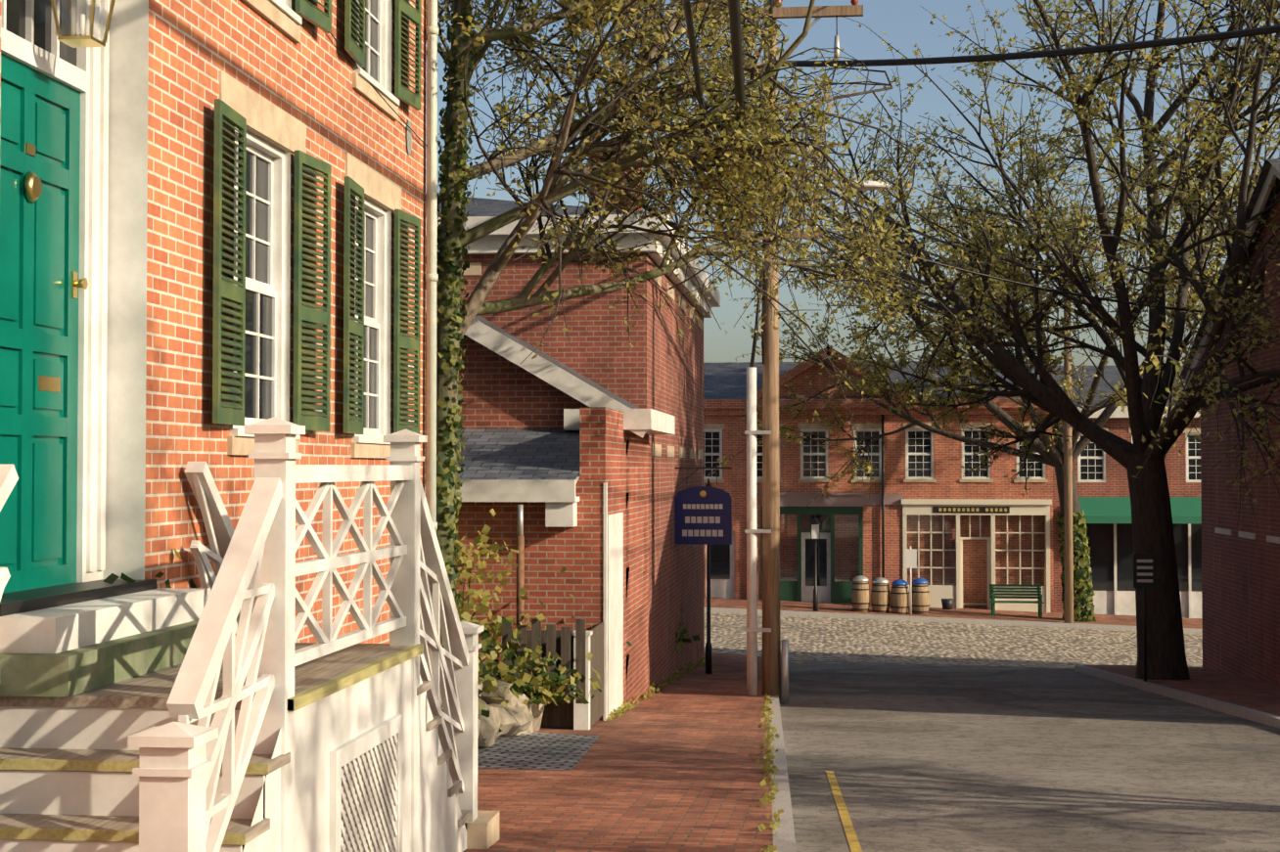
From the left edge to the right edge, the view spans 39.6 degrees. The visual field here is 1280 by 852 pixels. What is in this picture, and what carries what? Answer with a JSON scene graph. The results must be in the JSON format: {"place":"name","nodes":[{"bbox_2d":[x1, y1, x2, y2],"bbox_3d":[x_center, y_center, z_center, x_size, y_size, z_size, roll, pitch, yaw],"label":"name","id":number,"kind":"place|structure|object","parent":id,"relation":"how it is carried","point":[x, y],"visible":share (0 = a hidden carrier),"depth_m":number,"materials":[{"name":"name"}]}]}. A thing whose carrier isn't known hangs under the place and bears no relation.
{"place":"outdoors","nodes":[
{"label":"outdoors","id":0,"kind":"place"},
{"bbox_2d":[424,0,990,661],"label":"tree","id":1,"kind":"object","parent":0,"point":[558,176],"depth_m":16.97,"materials":[{"name":"green plant"}]},
{"bbox_2d":[425,0,1279,365],"label":"sky","id":2,"kind":"structure","parent":0,"point":[905,23],"materials":[{"name":"blue"}]},
{"bbox_2d":[462,597,1279,851],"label":"sidewalks","id":3,"kind":"structure","parent":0,"point":[673,767],"depth_m":15.54,"materials":[{"name":"brick"}]},
{"bbox_2d":[103,508,783,851],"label":"garden plants","id":4,"kind":"object","parent":3,"relation":"on","point":[525,684],"visible":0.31,"depth_m":18.95,"materials":[{"name":"green plant"}]},
{"bbox_2d":[439,663,547,748],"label":"rocks","id":5,"kind":"object","parent":3,"relation":"on","point":[516,716],"visible":0.29,"depth_m":18.13,"materials":[{"name":"grey stone"}]},
{"bbox_2d":[674,467,731,674],"bbox_3d":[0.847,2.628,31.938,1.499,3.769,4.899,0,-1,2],"label":"marker sign","id":6,"kind":"object","parent":3,"relation":"on","point":[703,515],"visible":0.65,"depth_m":29.56,"materials":[{"name":"blue metal"}]},
{"bbox_2d":[809,515,1044,618],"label":"furniture","id":7,"kind":"object","parent":3,"relation":"on","point":[883,600],"visible":0.81,"depth_m":51.38,"materials":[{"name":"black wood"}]},
{"bbox_2d":[707,4,1279,622],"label":"tree","id":8,"kind":"object","parent":3,"relation":"on","point":[1083,576],"depth_m":51.37,"materials":[{"name":"green plant"}]},
{"bbox_2d":[747,0,1279,680],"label":"tree","id":9,"kind":"object","parent":3,"relation":"on","point":[1151,515],"depth_m":30.32,"materials":[{"name":"green plant"}]},
{"bbox_2d":[1133,551,1156,682],"bbox_3d":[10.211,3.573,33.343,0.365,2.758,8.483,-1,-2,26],"label":"street sign","id":10,"kind":"object","parent":3,"relation":"on","point":[1144,571],"visible":0.73,"depth_m":29.60,"materials":[{"name":"black metal"}]},
{"bbox_2d":[704,612,1279,851],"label":"road","id":11,"kind":"structure","parent":0,"point":[915,737],"depth_m":18.65,"materials":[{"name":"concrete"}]},
{"bbox_3d":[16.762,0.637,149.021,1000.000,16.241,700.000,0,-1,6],"label":"ground","id":12,"kind":"structure","parent":0,"visible":0},
{"bbox_2d":[0,0,438,851],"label":"house","id":13,"kind":"structure","parent":12,"relation":"on","point":[217,225],"depth_m":9.50,"materials":[{"name":"brick"}]},
{"bbox_2d":[0,416,499,851],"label":"stoop","id":14,"kind":"object","parent":12,"relation":"on","point":[250,723],"visible":0.96,"depth_m":7.23,"materials":[{"name":"white wood"}]},
{"bbox_2d":[477,504,603,770],"bbox_3d":[-4.483,2.397,18.132,8.450,3.100,5.460,0,-1,6],"label":"garden","id":15,"kind":"object","parent":12,"relation":"on","point":[553,751],"visible":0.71,"depth_m":19.06,"materials":[{"name":"wood"}]},
{"bbox_2d":[424,286,674,721],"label":"brick outbuilding","id":16,"kind":"structure","parent":12,"relation":"on","point":[558,450],"depth_m":21.21,"materials":[{"name":"brick"}]},
{"bbox_2d":[425,140,720,689],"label":"brick building","id":17,"kind":"structure","parent":12,"relation":"on","point":[653,368],"depth_m":26.04,"materials":[{"name":"brick"}]},
{"bbox_2d":[674,605,699,650],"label":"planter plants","id":18,"kind":"object","parent":17,"relation":"attached to","point":[684,639],"depth_m":30.46,"materials":[{"name":"green plant"}]},
{"bbox_2d":[691,0,889,703],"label":"pole","id":19,"kind":"object","parent":12,"relation":"on","point":[770,629],"visible":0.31,"depth_m":25.25,"materials":[{"name":"brown wood"}]},
{"bbox_2d":[552,0,1279,317],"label":"wires","id":20,"kind":"object","parent":19,"relation":"attached to","point":[736,33],"visible":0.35,"depth_m":21.74,"materials":[{"name":"black"}]},
{"bbox_2d":[703,346,1053,612],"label":"building","id":21,"kind":"structure","parent":12,"relation":"on","point":[970,536],"depth_m":54.43,"materials":[{"name":"red brick"}]},
{"bbox_2d":[1060,236,1103,623],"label":"pole","id":22,"kind":"object","parent":12,"relation":"on","point":[1069,547],"visible":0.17,"depth_m":50.18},
{"bbox_2d":[938,34,1279,458],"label":"tree","id":23,"kind":"object","parent":12,"relation":"on","point":[1120,371],"depth_m":36.03,"materials":[{"name":"green plant"}]},
{"bbox_2d":[1051,365,1201,618],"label":"building","id":24,"kind":"structure","parent":12,"relation":"on","point":[1102,485],"depth_m":53.98,"materials":[{"name":"brick"}]},
{"bbox_2d":[1179,158,1279,685],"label":"building","id":25,"kind":"structure","parent":12,"relation":"on","point":[1241,595],"depth_m":31.09,"materials":[{"name":"brick"}]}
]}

